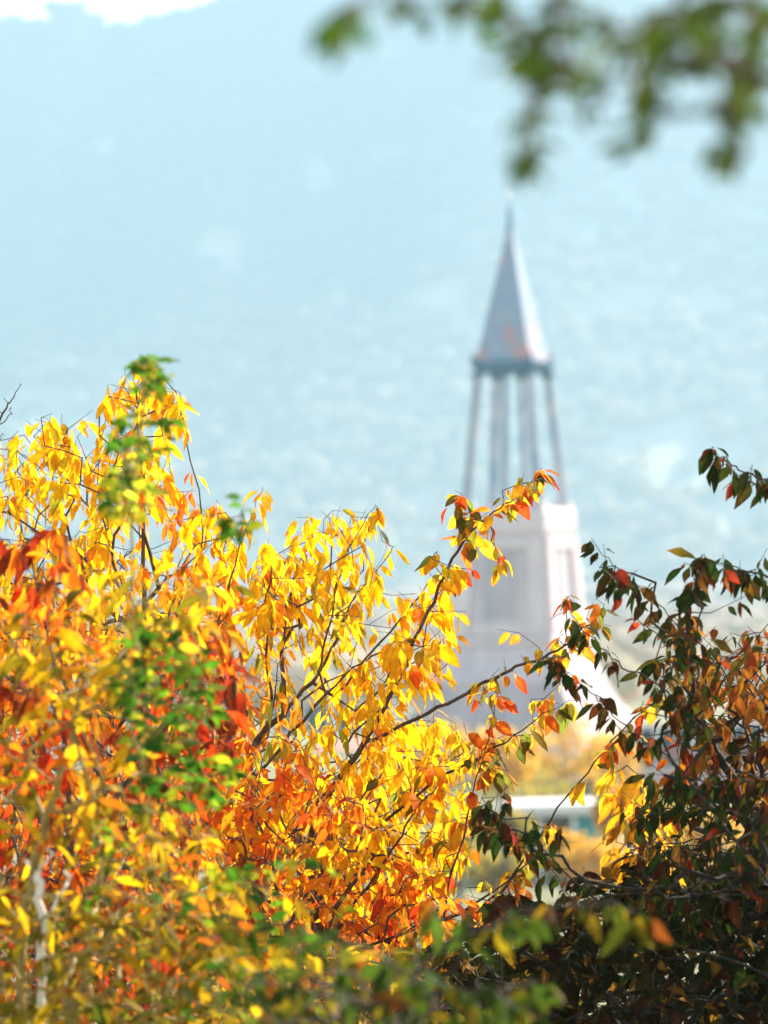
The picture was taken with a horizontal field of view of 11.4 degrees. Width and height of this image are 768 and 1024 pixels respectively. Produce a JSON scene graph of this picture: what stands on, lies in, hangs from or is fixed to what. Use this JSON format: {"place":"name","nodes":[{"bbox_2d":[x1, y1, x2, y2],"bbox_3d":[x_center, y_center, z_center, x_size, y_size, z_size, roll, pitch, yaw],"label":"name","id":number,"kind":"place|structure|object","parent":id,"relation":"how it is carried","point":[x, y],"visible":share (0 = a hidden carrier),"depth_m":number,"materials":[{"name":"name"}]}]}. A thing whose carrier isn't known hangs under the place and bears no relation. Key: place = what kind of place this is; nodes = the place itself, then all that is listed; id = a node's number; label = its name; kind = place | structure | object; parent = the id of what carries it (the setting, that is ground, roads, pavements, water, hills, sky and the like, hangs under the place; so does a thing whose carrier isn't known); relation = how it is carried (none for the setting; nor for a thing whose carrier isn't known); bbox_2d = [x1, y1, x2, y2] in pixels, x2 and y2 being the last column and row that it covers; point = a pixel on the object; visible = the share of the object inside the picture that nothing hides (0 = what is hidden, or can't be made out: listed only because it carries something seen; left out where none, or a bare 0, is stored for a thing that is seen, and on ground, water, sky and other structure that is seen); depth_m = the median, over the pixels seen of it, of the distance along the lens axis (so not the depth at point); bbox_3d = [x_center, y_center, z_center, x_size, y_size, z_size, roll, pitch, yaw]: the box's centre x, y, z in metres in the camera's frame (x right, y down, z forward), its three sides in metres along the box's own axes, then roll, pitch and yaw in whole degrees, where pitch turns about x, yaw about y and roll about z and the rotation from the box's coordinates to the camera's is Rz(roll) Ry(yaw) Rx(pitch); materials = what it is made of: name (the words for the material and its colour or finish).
{"place":"outdoors","nodes":[
{"label":"outdoors","id":0,"kind":"place"},
{"bbox_2d":[0,0,207,25],"label":"sky","id":1,"kind":"structure","parent":0,"point":[128,11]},
{"bbox_2d":[0,0,767,1023],"bbox_3d":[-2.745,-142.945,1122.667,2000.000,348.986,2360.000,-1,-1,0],"label":"ground","id":2,"kind":"structure","parent":0,"point":[674,442],"depth_m":1797.25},
{"bbox_2d":[0,385,20,439],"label":"bare shrub","id":3,"kind":"object","parent":2,"relation":"on","point":[3,412],"visible":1,"depth_m":7.70,"materials":[{"name":"brown plant"}]},
{"bbox_2d":[24,847,71,1023],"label":"birch sapling","id":4,"kind":"object","parent":2,"relation":"on","point":[39,881],"visible":0.76,"depth_m":5.30,"materials":[{"name":"white plant"}]},
{"bbox_2d":[0,522,264,1023],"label":"red maple shrub","id":5,"kind":"object","parent":2,"relation":"on","point":[17,561],"visible":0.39,"depth_m":6.08,"materials":[{"name":"brown plant"}]},
{"bbox_2d":[0,354,272,1007],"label":"golden cherry tree","id":6,"kind":"object","parent":2,"relation":"on","point":[71,466],"visible":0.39,"depth_m":7.81,"materials":[{"name":"yellow plant"}]},
{"bbox_2d":[0,562,355,1023],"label":"yellow shrub","id":7,"kind":"object","parent":2,"relation":"on","point":[118,927],"visible":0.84,"depth_m":5.30,"materials":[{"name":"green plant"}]},
{"bbox_2d":[0,664,425,1023],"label":"rust shrub","id":8,"kind":"object","parent":2,"relation":"on","point":[367,912],"visible":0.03,"depth_m":9.13,"materials":[{"name":"brown plant"}]},
{"bbox_2d":[83,355,355,1023],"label":"green sapling","id":9,"kind":"object","parent":2,"relation":"on","point":[139,679],"visible":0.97,"depth_m":5.14,"materials":[{"name":"green plant"}]},
{"bbox_2d":[158,936,474,1023],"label":"dark bush","id":10,"kind":"object","parent":2,"relation":"on","point":[462,1020],"visible":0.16,"depth_m":6.81,"materials":[{"name":"brown plant"}]},
{"bbox_2d":[273,701,393,750],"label":"house","id":11,"kind":"structure","parent":2,"relation":"on","point":[353,745],"depth_m":190.19,"materials":[{"name":"pink paint"}]},
{"bbox_2d":[273,704,299,734],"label":"window","id":12,"kind":"structure","parent":11,"relation":"in","point":[284,729],"depth_m":190.42,"materials":[{"name":"grey glass"}]},
{"bbox_2d":[304,702,330,734],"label":"window","id":13,"kind":"structure","parent":11,"relation":"in","point":[307,707],"depth_m":190.14,"materials":[{"name":"grey glass"}]},
{"bbox_2d":[336,702,362,734],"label":"window","id":14,"kind":"structure","parent":11,"relation":"in","point":[342,725],"depth_m":189.82,"materials":[{"name":"grey glass"}]},
{"bbox_2d":[372,701,393,733],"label":"window","id":15,"kind":"structure","parent":11,"relation":"in","point":[392,702],"depth_m":189.49,"materials":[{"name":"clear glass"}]},
{"bbox_2d":[196,734,474,1023],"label":"orange shrub","id":16,"kind":"object","parent":2,"relation":"on","point":[286,784],"visible":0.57,"depth_m":7.21,"materials":[{"name":"brown plant"}]},
{"bbox_2d":[222,505,479,950],"bbox_3d":[-0.063,1.042,7.831,0.558,2.103,1.150,-1,-1,0],"label":"golden cherry tree","id":17,"kind":"object","parent":2,"relation":"on","point":[270,612],"visible":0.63,"depth_m":7.64,"materials":[{"name":"yellow plant"}]},
{"bbox_2d":[334,749,427,877],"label":"tree","id":18,"kind":"object","parent":2,"relation":"on","point":[388,803],"visible":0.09,"depth_m":99.66,"materials":[{"name":"brown plant"}]},
{"bbox_2d":[0,0,767,713],"bbox_3d":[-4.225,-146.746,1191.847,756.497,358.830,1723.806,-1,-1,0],"label":"hillside forest","id":19,"kind":"object","parent":2,"relation":"on","point":[326,332],"visible":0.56,"depth_m":1795.27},
{"bbox_2d":[193,893,672,1023],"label":"foreground shrub","id":20,"kind":"object","parent":2,"relation":"on","point":[383,1000],"visible":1,"depth_m":4.23,"materials":[{"name":"green plant"}]},
{"bbox_2d":[406,716,481,839],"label":"tree","id":21,"kind":"object","parent":2,"relation":"on","point":[419,754],"visible":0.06,"depth_m":117.65,"materials":[{"name":"yellow plant"}]},
{"bbox_2d":[417,804,487,909],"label":"tree","id":22,"kind":"object","parent":2,"relation":"on","point":[460,891],"visible":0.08,"depth_m":95.89,"materials":[{"name":"brown plant"}]},
{"bbox_2d":[458,849,531,894],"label":"tree","id":23,"kind":"object","parent":2,"relation":"on","point":[488,870],"visible":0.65,"depth_m":89.55,"materials":[{"name":"yellow plant"}]},
{"bbox_2d":[304,468,690,986],"bbox_3d":[0.218,0.998,7.420,0.750,2.164,0.409,-1,-1,15],"label":"plum tree","id":24,"kind":"object","parent":2,"relation":"on","point":[519,501],"visible":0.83,"depth_m":7.44,"materials":[{"name":"brown plant"}]},
{"bbox_2d":[460,726,545,894],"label":"tree","id":25,"kind":"object","parent":2,"relation":"on","point":[519,772],"visible":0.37,"depth_m":87.85,"materials":[{"name":"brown plant"}]},
{"bbox_2d":[480,808,537,855],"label":"tree","id":26,"kind":"object","parent":2,"relation":"on","point":[518,824],"visible":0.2,"depth_m":91.78,"materials":[{"name":"yellow plant"}]},
{"bbox_2d":[397,189,634,781],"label":"monument tower","id":27,"kind":"structure","parent":2,"relation":"on","point":[539,550],"depth_m":148.56,"materials":[{"name":"stone"}]},
{"bbox_2d":[471,763,576,801],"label":"tree","id":28,"kind":"object","parent":2,"relation":"on","point":[548,789],"visible":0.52,"depth_m":109.50,"materials":[{"name":"yellow plant"}]},
{"bbox_2d":[310,0,767,193],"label":"overhanging tree","id":29,"kind":"object","parent":2,"relation":"on","point":[535,68],"visible":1,"depth_m":2.27,"materials":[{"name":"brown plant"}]},
{"bbox_2d":[496,797,610,877],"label":"kiosk","id":30,"kind":"object","parent":2,"relation":"on","point":[579,813],"visible":0.22,"depth_m":105.99,"materials":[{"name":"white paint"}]},
{"bbox_2d":[525,713,608,796],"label":"tree","id":31,"kind":"object","parent":2,"relation":"on","point":[576,768],"visible":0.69,"depth_m":113.78,"materials":[{"name":"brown plant"}]},
{"bbox_2d":[544,830,590,895],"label":"tree","id":32,"kind":"object","parent":2,"relation":"on","point":[572,839],"visible":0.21,"depth_m":89.76,"materials":[{"name":"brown plant"}]},
{"bbox_2d":[394,849,767,1023],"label":"dark bush","id":33,"kind":"object","parent":2,"relation":"on","point":[551,965],"visible":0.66,"depth_m":6.91,"materials":[{"name":"green plant"}]},
{"bbox_2d":[423,824,767,1023],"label":"dark bush","id":34,"kind":"object","parent":2,"relation":"on","point":[625,999],"visible":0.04,"depth_m":8.85,"materials":[{"name":"green plant"}]},
{"bbox_2d":[555,835,635,899],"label":"tree","id":35,"kind":"object","parent":2,"relation":"on","point":[583,855],"visible":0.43,"depth_m":87.68,"materials":[{"name":"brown plant"}]},
{"bbox_2d":[589,781,628,883],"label":"tree","id":36,"kind":"object","parent":2,"relation":"on","point":[600,827],"visible":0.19,"depth_m":89.84,"materials":[{"name":"yellow plant"}]},
{"bbox_2d":[574,724,645,790],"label":"tree","id":37,"kind":"object","parent":2,"relation":"on","point":[626,761],"visible":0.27,"depth_m":116.78,"materials":[{"name":"yellow plant"}]},
{"bbox_2d":[469,446,767,994],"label":"dark plum tree","id":38,"kind":"object","parent":2,"relation":"on","point":[744,796],"visible":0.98,"depth_m":6.61,"materials":[{"name":"green plant"}]},
{"bbox_2d":[591,765,693,1002],"bbox_3d":[0.566,1.318,8.280,0.229,1.538,0.612,-1,-1,0],"label":"golden shrub","id":39,"kind":"object","parent":2,"relation":"on","point":[618,800],"visible":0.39,"depth_m":8.27,"materials":[{"name":"yellow plant"}]},
{"bbox_2d":[642,787,698,849],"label":"tree","id":40,"kind":"object","parent":2,"relation":"on","point":[683,830],"visible":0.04,"depth_m":99.64,"materials":[{"name":"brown plant"}]},
{"bbox_2d":[587,719,767,789],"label":"house","id":41,"kind":"structure","parent":2,"relation":"on","point":[668,768],"depth_m":139.79,"materials":[{"name":"grey paint"}]},
{"bbox_2d":[620,725,656,769],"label":"window","id":42,"kind":"structure","parent":41,"relation":"in","point":[647,730],"depth_m":139.72,"materials":[{"name":"grey glass"}]},
{"bbox_2d":[657,725,692,768],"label":"window","id":43,"kind":"structure","parent":41,"relation":"in","point":[668,766],"depth_m":139.79,"materials":[{"name":"grey glass"}]},
{"bbox_2d":[693,725,729,765],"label":"window","id":44,"kind":"structure","parent":41,"relation":"in","point":[694,741],"depth_m":139.93,"materials":[{"name":"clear glass"}]},
{"bbox_2d":[730,723,765,766],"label":"window","id":45,"kind":"structure","parent":41,"relation":"in","point":[737,728],"depth_m":140.00,"materials":[{"name":"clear glass"}]},
{"bbox_2d":[676,812,743,865],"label":"tree","id":46,"kind":"object","parent":2,"relation":"on","point":[733,823],"visible":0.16,"depth_m":99.70,"materials":[{"name":"yellow plant"}]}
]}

